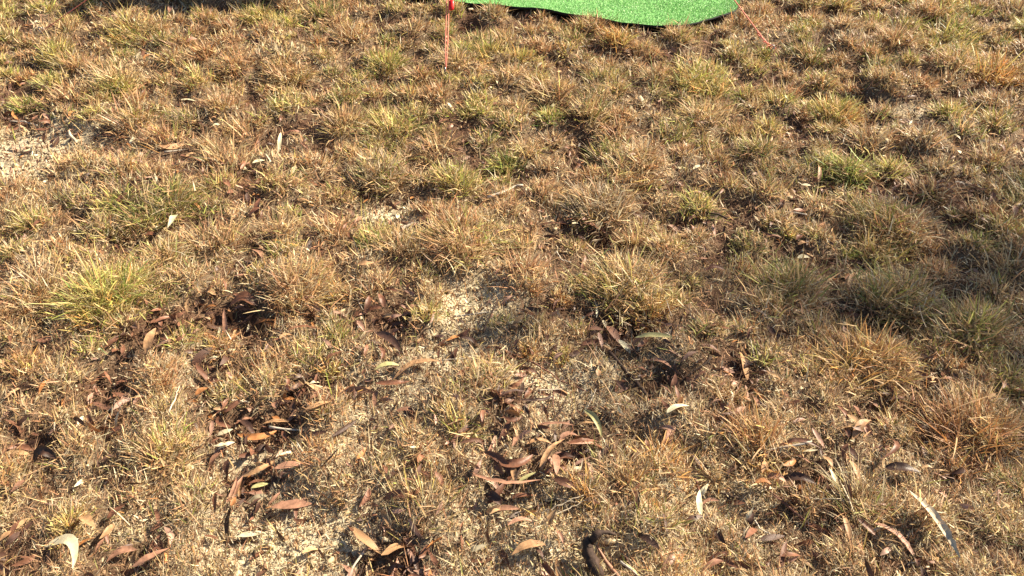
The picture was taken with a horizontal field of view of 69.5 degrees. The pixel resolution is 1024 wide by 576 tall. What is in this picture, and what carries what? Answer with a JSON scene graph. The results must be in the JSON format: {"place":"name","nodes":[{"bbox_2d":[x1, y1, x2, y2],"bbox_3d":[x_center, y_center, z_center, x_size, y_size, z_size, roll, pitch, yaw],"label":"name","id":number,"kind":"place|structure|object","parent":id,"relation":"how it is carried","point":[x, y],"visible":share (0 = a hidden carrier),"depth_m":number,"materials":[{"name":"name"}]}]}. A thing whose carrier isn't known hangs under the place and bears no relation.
{"place":"outdoors","nodes":[
{"label":"outdoors","id":0,"kind":"place"},
{"bbox_2d":[0,0,1023,575],"bbox_3d":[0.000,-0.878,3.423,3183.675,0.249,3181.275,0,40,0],"label":"ground","id":1,"kind":"structure","parent":0,"point":[424,194],"depth_m":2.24,"materials":[{"name":"beige plant"}]},
{"bbox_2d":[0,202,55,237],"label":"grass tussock","id":2,"kind":"object","parent":1,"relation":"on","point":[16,224],"depth_m":2.52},
{"bbox_2d":[33,445,56,462],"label":"gum leaf","id":3,"kind":"object","parent":1,"relation":"on","point":[43,450],"visible":1,"depth_m":1.77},
{"bbox_2d":[0,241,94,320],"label":"grass tussock","id":4,"kind":"object","parent":1,"relation":"on","point":[34,282],"depth_m":2.25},
{"bbox_2d":[45,534,78,568],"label":"gum leaf","id":5,"kind":"object","parent":1,"relation":"on","point":[70,541],"visible":1,"depth_m":1.59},
{"bbox_2d":[40,498,95,548],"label":"grass tussock","id":6,"kind":"object","parent":1,"relation":"on","point":[64,519],"depth_m":1.64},
{"bbox_2d":[79,514,95,527],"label":"gum leaf","id":7,"kind":"object","parent":1,"relation":"on","point":[87,519],"visible":1,"depth_m":1.62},
{"bbox_2d":[19,234,178,334],"bbox_3d":[-1.218,-0.029,2.195,0.428,0.202,0.419,0,40,0],"label":"grass tussock","id":8,"kind":"object","parent":1,"relation":"on","point":[106,294],"depth_m":2.19,"materials":[{"name":"plant"}]},
{"bbox_2d":[99,524,114,538],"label":"gum leaf","id":9,"kind":"object","parent":1,"relation":"on","point":[108,529],"visible":1,"depth_m":1.65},
{"bbox_2d":[81,183,137,221],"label":"grass tussock","id":10,"kind":"object","parent":1,"relation":"on","point":[104,203],"depth_m":2.59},
{"bbox_2d":[78,66,153,102],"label":"grass tussock","id":11,"kind":"object","parent":1,"relation":"on","point":[122,86],"depth_m":3.31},
{"bbox_2d":[106,546,136,561],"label":"gum leaf","id":12,"kind":"object","parent":1,"relation":"on","point":[121,549],"visible":1,"depth_m":1.63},
{"bbox_2d":[100,7,167,51],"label":"grass tussock","id":13,"kind":"object","parent":1,"relation":"on","point":[129,36],"depth_m":3.88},
{"bbox_2d":[143,328,155,352],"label":"gum leaf","id":14,"kind":"object","parent":1,"relation":"on","point":[148,339],"visible":1,"depth_m":2.07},
{"bbox_2d":[132,547,170,566],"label":"gum leaf","id":15,"kind":"object","parent":1,"relation":"on","point":[144,558],"visible":1,"depth_m":1.60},
{"bbox_2d":[115,413,207,487],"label":"grass tussock","id":16,"kind":"object","parent":1,"relation":"on","point":[155,442],"depth_m":1.80,"materials":[{"name":"plant"}]},
{"bbox_2d":[103,167,220,235],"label":"grass tussock","id":17,"kind":"object","parent":1,"relation":"on","point":[166,206],"depth_m":2.58,"materials":[{"name":"plant"}]},
{"bbox_2d":[134,233,198,271],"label":"grass tussock","id":18,"kind":"object","parent":1,"relation":"on","point":[156,252],"depth_m":2.39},
{"bbox_2d":[192,347,212,369],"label":"fallen leaf","id":19,"kind":"object","parent":1,"relation":"on","point":[200,354],"visible":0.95,"depth_m":2.07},
{"bbox_2d":[209,443,232,470],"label":"fallen leaf","id":20,"kind":"object","parent":1,"relation":"on","point":[215,455],"visible":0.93,"depth_m":1.84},
{"bbox_2d":[222,310,228,336],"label":"gum leaf","id":21,"kind":"object","parent":1,"relation":"on","point":[224,324],"visible":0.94,"depth_m":2.16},
{"bbox_2d":[224,509,230,537],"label":"fallen leaf","id":22,"kind":"object","parent":1,"relation":"on","point":[226,526],"visible":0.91,"depth_m":1.70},
{"bbox_2d":[230,291,257,305],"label":"gum leaf","id":23,"kind":"object","parent":1,"relation":"on","point":[247,297],"visible":1,"depth_m":2.24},
{"bbox_2d":[240,419,253,432],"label":"gum leaf","id":24,"kind":"object","parent":1,"relation":"on","point":[247,424],"visible":1,"depth_m":1.93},
{"bbox_2d":[238,430,276,439],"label":"gum leaf","id":25,"kind":"object","parent":1,"relation":"on","point":[255,436],"visible":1,"depth_m":1.90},
{"bbox_2d":[243,460,274,476],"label":"gum leaf","id":26,"kind":"object","parent":1,"relation":"on","point":[258,469],"visible":1,"depth_m":1.81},
{"bbox_2d":[249,484,269,495],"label":"fallen leaf","id":27,"kind":"object","parent":1,"relation":"on","point":[259,491],"visible":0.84,"depth_m":1.79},
{"bbox_2d":[244,44,322,92],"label":"grass tussock","id":28,"kind":"object","parent":1,"relation":"on","point":[279,72],"depth_m":3.51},
{"bbox_2d":[275,461,301,468],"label":"gum leaf","id":29,"kind":"object","parent":1,"relation":"on","point":[286,464],"visible":0.99,"depth_m":1.80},
{"bbox_2d":[271,499,311,508],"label":"gum leaf","id":30,"kind":"object","parent":1,"relation":"on","point":[294,503],"visible":1,"depth_m":1.73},
{"bbox_2d":[243,251,352,330],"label":"grass tussock","id":31,"kind":"object","parent":1,"relation":"on","point":[299,283],"depth_m":2.25,"materials":[{"name":"plant"}]},
{"bbox_2d":[314,355,349,382],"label":"grass tussock","id":32,"kind":"object","parent":1,"relation":"on","point":[335,370],"depth_m":2.05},
{"bbox_2d":[317,320,361,347],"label":"grass tussock","id":33,"kind":"object","parent":1,"relation":"on","point":[344,332],"depth_m":2.16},
{"bbox_2d":[332,421,355,435],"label":"fallen leaf","id":34,"kind":"object","parent":1,"relation":"on","point":[342,429],"visible":1,"depth_m":1.89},
{"bbox_2d":[343,386,374,392],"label":"fallen leaf","id":35,"kind":"object","parent":1,"relation":"on","point":[359,388],"visible":0.93,"depth_m":1.99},
{"bbox_2d":[348,147,418,197],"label":"grass tussock","id":36,"kind":"object","parent":1,"relation":"on","point":[383,178],"depth_m":2.82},
{"bbox_2d":[380,510,390,528],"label":"fallen leaf","id":37,"kind":"object","parent":1,"relation":"on","point":[385,516],"visible":1,"depth_m":1.68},
{"bbox_2d":[352,41,421,77],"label":"grass tussock","id":38,"kind":"object","parent":1,"relation":"on","point":[377,58],"depth_m":3.62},
{"bbox_2d":[376,331,402,354],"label":"gum leaf","id":39,"kind":"object","parent":1,"relation":"on","point":[391,339],"visible":0.98,"depth_m":2.10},
{"bbox_2d":[376,380,408,384],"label":"gum leaf","id":40,"kind":"object","parent":1,"relation":"on","point":[390,382],"visible":1,"depth_m":2.00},
{"bbox_2d":[381,543,413,554],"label":"fallen leaf","id":41,"kind":"object","parent":1,"relation":"on","point":[391,548],"visible":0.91,"depth_m":1.64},
{"bbox_2d":[383,489,414,499],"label":"fallen leaf","id":42,"kind":"object","parent":1,"relation":"on","point":[388,495],"visible":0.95,"depth_m":1.71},
{"bbox_2d":[393,358,437,379],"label":"gum leaf","id":43,"kind":"object","parent":1,"relation":"on","point":[411,363],"visible":0.99,"depth_m":2.05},
{"bbox_2d":[414,212,451,239],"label":"grass tussock","id":44,"kind":"object","parent":1,"relation":"on","point":[431,228],"depth_m":2.50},
{"bbox_2d":[423,460,459,488],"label":"grass tussock","id":45,"kind":"object","parent":1,"relation":"on","point":[444,463],"depth_m":1.77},
{"bbox_2d":[425,156,489,203],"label":"grass tussock","id":46,"kind":"object","parent":1,"relation":"on","point":[445,172],"depth_m":2.80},
{"bbox_2d":[427,395,494,449],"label":"grass tussock","id":47,"kind":"object","parent":1,"relation":"on","point":[463,423],"depth_m":1.87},
{"bbox_2d":[451,424,473,442],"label":"fallen leaf","id":48,"kind":"object","parent":1,"relation":"on","point":[461,430],"visible":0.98,"depth_m":1.86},
{"bbox_2d":[410,193,524,274],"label":"grass tussock","id":49,"kind":"object","parent":1,"relation":"on","point":[482,242],"depth_m":2.43,"materials":[{"name":"plant"}]},
{"bbox_2d":[461,437,486,444],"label":"fallen leaf","id":50,"kind":"object","parent":1,"relation":"on","point":[476,439],"visible":1,"depth_m":1.84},
{"bbox_2d":[485,490,501,504],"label":"gum leaf","id":51,"kind":"object","parent":1,"relation":"on","point":[494,496],"visible":1,"depth_m":1.71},
{"bbox_2d":[483,451,510,474],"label":"fallen leaf","id":52,"kind":"object","parent":1,"relation":"on","point":[495,456],"visible":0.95,"depth_m":1.78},
{"bbox_2d":[471,471,535,483],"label":"gum leaf","id":53,"kind":"object","parent":1,"relation":"on","point":[498,480],"visible":1,"depth_m":1.71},
{"bbox_2d":[498,421,510,445],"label":"fallen leaf","id":54,"kind":"object","parent":1,"relation":"on","point":[504,431],"visible":1,"depth_m":1.84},
{"bbox_2d":[492,389,525,401],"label":"gum leaf","id":55,"kind":"object","parent":1,"relation":"on","point":[504,393],"visible":1,"depth_m":1.94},
{"bbox_2d":[0,0,1023,575],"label":"straw stubble","id":56,"kind":"object","parent":1,"relation":"on","point":[696,408],"visible":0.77,"depth_m":2.08,"materials":[{"name":"plant"}]},
{"bbox_2d":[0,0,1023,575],"bbox_3d":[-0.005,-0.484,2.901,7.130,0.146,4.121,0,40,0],"label":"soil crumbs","id":57,"kind":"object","parent":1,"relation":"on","point":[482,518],"visible":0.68,"depth_m":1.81,"materials":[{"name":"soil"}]},
{"bbox_2d":[0,0,1023,575],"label":"leaf litter","id":58,"kind":"object","parent":1,"relation":"on","point":[396,564],"visible":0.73,"depth_m":2.00,"materials":[{"name":"plant"}]},
{"bbox_2d":[354,527,380,553],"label":"fallen leaf","id":59,"kind":"object","parent":58,"relation":"on","point":[362,536],"visible":0.93,"depth_m":1.65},
{"bbox_2d":[635,332,672,337],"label":"gum leaf","id":60,"kind":"object","parent":58,"relation":"on","point":[651,334],"visible":0.98,"depth_m":2.10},
{"bbox_2d":[696,490,702,514],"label":"gum leaf","id":61,"kind":"object","parent":58,"relation":"on","point":[699,503],"visible":1,"depth_m":1.69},
{"bbox_2d":[494,454,532,466],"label":"gum leaf","id":62,"kind":"object","parent":1,"relation":"on","point":[518,462],"visible":1,"depth_m":1.77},
{"bbox_2d":[510,453,522,504],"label":"twig","id":63,"kind":"object","parent":1,"relation":"on","point":[518,468],"visible":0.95,"depth_m":1.75,"materials":[{"name":"wood"}]},
{"bbox_2d":[512,539,545,554],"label":"gum leaf","id":64,"kind":"object","parent":1,"relation":"on","point":[529,543],"visible":1,"depth_m":1.61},
{"bbox_2d":[514,337,546,364],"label":"grass tussock","id":65,"kind":"object","parent":1,"relation":"on","point":[526,350],"depth_m":2.10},
{"bbox_2d":[520,276,546,296],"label":"grass tussock","id":66,"kind":"object","parent":1,"relation":"on","point":[536,286],"depth_m":2.29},
{"bbox_2d":[495,345,586,391],"bbox_3d":[0.081,0.217,2.065,0.304,0.014,0.032,24,45,26],"label":"stick","id":67,"kind":"object","parent":1,"relation":"on","point":[537,364],"visible":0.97,"depth_m":2.07,"materials":[{"name":"wood"}]},
{"bbox_2d":[540,439,563,471],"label":"gum leaf","id":68,"kind":"object","parent":1,"relation":"on","point":[546,454],"visible":1,"depth_m":1.80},
{"bbox_2d":[552,454,560,474],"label":"gum leaf","id":69,"kind":"object","parent":1,"relation":"on","point":[556,460],"visible":1,"depth_m":1.75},
{"bbox_2d":[545,341,574,367],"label":"grass tussock","id":70,"kind":"object","parent":1,"relation":"on","point":[566,350],"depth_m":2.09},
{"bbox_2d":[547,288,577,307],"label":"grass tussock","id":71,"kind":"object","parent":1,"relation":"on","point":[565,301],"depth_m":2.27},
{"bbox_2d":[554,476,574,487],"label":"gum leaf","id":72,"kind":"object","parent":1,"relation":"on","point":[562,481],"visible":1,"depth_m":1.71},
{"bbox_2d":[557,456,604,519],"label":"grass tussock","id":73,"kind":"object","parent":1,"relation":"on","point":[587,478],"depth_m":1.71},
{"bbox_2d":[571,448,590,458],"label":"fallen leaf","id":74,"kind":"object","parent":1,"relation":"on","point":[581,451],"visible":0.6,"depth_m":1.84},
{"bbox_2d":[434,0,739,27],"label":"turf mat","id":75,"kind":"object","parent":1,"relation":"on","point":[651,13],"visible":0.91,"depth_m":4.17,"materials":[{"name":"plastic"}]},
{"bbox_2d":[584,409,601,436],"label":"gum leaf","id":76,"kind":"object","parent":1,"relation":"on","point":[594,417],"visible":1,"depth_m":1.88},
{"bbox_2d":[581,529,616,575],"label":"charred stick","id":77,"kind":"object","parent":1,"relation":"on","point":[589,555],"visible":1,"depth_m":1.58,"materials":[{"name":"wood"}]},
{"bbox_2d":[549,170,652,249],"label":"grass tussock","id":78,"kind":"object","parent":1,"relation":"on","point":[602,204],"depth_m":2.63,"materials":[{"name":"plant"}]},
{"bbox_2d":[596,544,619,575],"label":"stick","id":79,"kind":"object","parent":1,"relation":"on","point":[607,563],"visible":1,"depth_m":1.59,"materials":[{"name":"wood"}]},
{"bbox_2d":[605,325,619,342],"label":"gum leaf","id":80,"kind":"object","parent":1,"relation":"on","point":[613,332],"visible":0.94,"depth_m":2.17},
{"bbox_2d":[580,140,675,203],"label":"grass tussock","id":81,"kind":"object","parent":1,"relation":"on","point":[647,166],"depth_m":2.79,"materials":[{"name":"plant"}]},
{"bbox_2d":[608,350,648,396],"bbox_3d":[0.324,0.236,2.035,0.021,0.030,0.201,-17,42,-19],"label":"stick","id":82,"kind":"object","parent":1,"relation":"on","point":[623,368],"visible":0.98,"depth_m":2.04,"materials":[{"name":"wood"}]},
{"bbox_2d":[570,232,689,336],"bbox_3d":[0.345,-0.032,2.284,0.427,0.209,0.399,27,47,29],"label":"grass tussock","id":83,"kind":"object","parent":1,"relation":"on","point":[624,267],"depth_m":2.28,"materials":[{"name":"plant"}]},
{"bbox_2d":[604,450,659,498],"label":"grass tussock","id":84,"kind":"object","parent":1,"relation":"on","point":[631,477],"depth_m":1.74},
{"bbox_2d":[636,532,659,548],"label":"fallen leaf","id":85,"kind":"object","parent":1,"relation":"on","point":[648,540],"visible":0.93,"depth_m":1.60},
{"bbox_2d":[621,284,685,331],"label":"grass tussock","id":86,"kind":"object","parent":1,"relation":"on","point":[663,303],"depth_m":2.23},
{"bbox_2d":[660,424,675,449],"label":"fallen leaf","id":87,"kind":"object","parent":1,"relation":"on","point":[668,433],"visible":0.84,"depth_m":1.85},
{"bbox_2d":[633,46,751,103],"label":"grass tussock","id":88,"kind":"object","parent":1,"relation":"on","point":[698,85],"depth_m":3.40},
{"bbox_2d":[740,352,748,379],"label":"fallen leaf","id":89,"kind":"object","parent":1,"relation":"on","point":[746,372],"visible":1,"depth_m":2.04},
{"bbox_2d":[698,396,811,493],"bbox_3d":[0.595,0.378,1.803,0.276,0.134,0.257,-31,49,-32],"label":"grass tussock","id":90,"kind":"object","parent":1,"relation":"on","point":[773,431],"depth_m":1.80,"materials":[{"name":"plant"}]},
{"bbox_2d":[758,534,783,540],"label":"fallen leaf","id":91,"kind":"object","parent":1,"relation":"on","point":[769,537],"visible":0.91,"depth_m":1.65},
{"bbox_2d":[767,471,785,481],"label":"gum leaf","id":92,"kind":"object","parent":1,"relation":"on","point":[774,474],"visible":1,"depth_m":1.76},
{"bbox_2d":[778,541,786,570],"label":"fallen leaf","id":93,"kind":"object","parent":1,"relation":"on","point":[783,550],"visible":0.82,"depth_m":1.60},
{"bbox_2d":[731,241,843,337],"bbox_3d":[0.881,-0.027,2.288,0.358,0.183,0.441,0,40,0],"label":"grass tussock","id":94,"kind":"object","parent":1,"relation":"on","point":[798,274],"depth_m":2.30,"materials":[{"name":"plant"}]},
{"bbox_2d":[763,486,812,527],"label":"twig","id":95,"kind":"object","parent":1,"relation":"on","point":[790,508],"visible":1,"depth_m":1.70,"materials":[{"name":"wood"}]},
{"bbox_2d":[777,223,800,240],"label":"grass tussock","id":96,"kind":"object","parent":1,"relation":"on","point":[793,234],"depth_m":2.57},
{"bbox_2d":[784,472,815,483],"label":"gum leaf","id":97,"kind":"object","parent":1,"relation":"on","point":[797,475],"visible":0.98,"depth_m":1.75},
{"bbox_2d":[779,438,821,448],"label":"gum leaf","id":98,"kind":"object","parent":1,"relation":"on","point":[791,440],"visible":0.98,"depth_m":1.80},
{"bbox_2d":[801,88,873,129],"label":"grass tussock","id":99,"kind":"object","parent":1,"relation":"on","point":[826,105],"depth_m":3.23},
{"bbox_2d":[789,143,901,193],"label":"grass tussock","id":100,"kind":"object","parent":1,"relation":"on","point":[832,155],"depth_m":2.84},
{"bbox_2d":[843,515,852,546],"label":"gum leaf","id":101,"kind":"object","parent":1,"relation":"on","point":[847,525],"visible":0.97,"depth_m":1.63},
{"bbox_2d":[837,244,867,259],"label":"grass tussock","id":102,"kind":"object","parent":1,"relation":"on","point":[849,254],"depth_m":2.50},
{"bbox_2d":[813,442,908,554],"bbox_3d":[0.792,0.471,1.661,0.225,0.164,0.272,0,40,0],"label":"grass tussock","id":103,"kind":"object","parent":1,"relation":"on","point":[870,489],"depth_m":1.68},
{"bbox_2d":[852,419,870,438],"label":"gum leaf","id":104,"kind":"object","parent":1,"relation":"on","point":[862,425],"visible":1,"depth_m":1.85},
{"bbox_2d":[857,518,876,536],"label":"gum leaf","id":105,"kind":"object","parent":1,"relation":"on","point":[865,524],"visible":1,"depth_m":1.63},
{"bbox_2d":[798,313,946,398],"bbox_3d":[1.010,0.163,2.048,0.433,0.147,0.338,0,40,0],"label":"grass tussock","id":106,"kind":"object","parent":1,"relation":"on","point":[877,349],"depth_m":2.04,"materials":[{"name":"plant"}]},
{"bbox_2d":[826,182,952,262],"bbox_3d":[1.315,-0.242,2.567,0.389,0.159,0.430,0,40,0],"label":"grass tussock","id":107,"kind":"object","parent":1,"relation":"on","point":[911,230],"depth_m":2.55,"materials":[{"name":"plant"}]},
{"bbox_2d":[881,438,899,458],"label":"gum leaf","id":108,"kind":"object","parent":1,"relation":"on","point":[896,447],"visible":1,"depth_m":1.76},
{"bbox_2d":[875,523,915,556],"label":"gum leaf","id":109,"kind":"object","parent":1,"relation":"on","point":[901,536],"visible":1,"depth_m":1.61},
{"bbox_2d":[837,251,957,339],"bbox_3d":[1.193,0.005,2.259,0.359,0.156,0.412,0,40,0],"label":"grass tussock","id":110,"kind":"object","parent":1,"relation":"on","point":[906,291],"depth_m":2.24,"materials":[{"name":"plant"}]},
{"bbox_2d":[885,462,918,471],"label":"gum leaf","id":111,"kind":"object","parent":1,"relation":"on","point":[903,466],"visible":0.99,"depth_m":1.73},
{"bbox_2d":[909,490,959,557],"bbox_3d":[0.928,0.507,1.609,0.020,0.012,0.165,-19,47,-4],"label":"bark strip","id":112,"kind":"object","parent":1,"relation":"on","point":[943,526],"visible":1,"depth_m":1.60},
{"bbox_2d":[910,12,989,48],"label":"grass tussock","id":113,"kind":"object","parent":1,"relation":"on","point":[947,32],"depth_m":3.90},
{"bbox_2d":[891,371,1023,488],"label":"grass tussock","id":114,"kind":"object","parent":1,"relation":"on","point":[1000,434],"depth_m":1.84,"materials":[{"name":"plant"}]},
{"bbox_2d":[916,285,1023,357],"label":"grass tussock","id":115,"kind":"object","parent":1,"relation":"on","point":[991,333],"depth_m":2.13,"materials":[{"name":"plant"}]},
{"bbox_2d":[960,44,1023,89],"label":"grass tussock","id":116,"kind":"object","parent":1,"relation":"on","point":[1006,79],"depth_m":3.46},
{"bbox_2d":[967,349,1023,397],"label":"grass tussock","id":117,"kind":"object","parent":1,"relation":"on","point":[1010,376],"depth_m":1.99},
{"bbox_2d":[974,204,1023,239],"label":"grass tussock","id":118,"kind":"object","parent":1,"relation":"on","point":[1015,222],"depth_m":2.51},
{"bbox_3d":[-0.311,-0.974,3.498,0.007,0.158,0.047,0,39,0],"label":"tent peg","id":119,"kind":"object","parent":1,"relation":"on","visible":0},
{"bbox_2d":[445,0,453,67],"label":"guy rope","id":120,"kind":"object","parent":119,"relation":"attached to","point":[450,5],"visible":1,"depth_m":3.49,"materials":[{"name":"fabric"}]},
{"bbox_3d":[1.309,-1.172,3.783,0.037,0.158,0.033,0,39,0],"label":"tent peg","id":121,"kind":"object","parent":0,"visible":0},
{"bbox_2d":[734,0,775,48],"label":"guy rope","id":122,"kind":"object","parent":121,"relation":"attached to","point":[764,41],"visible":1,"depth_m":3.75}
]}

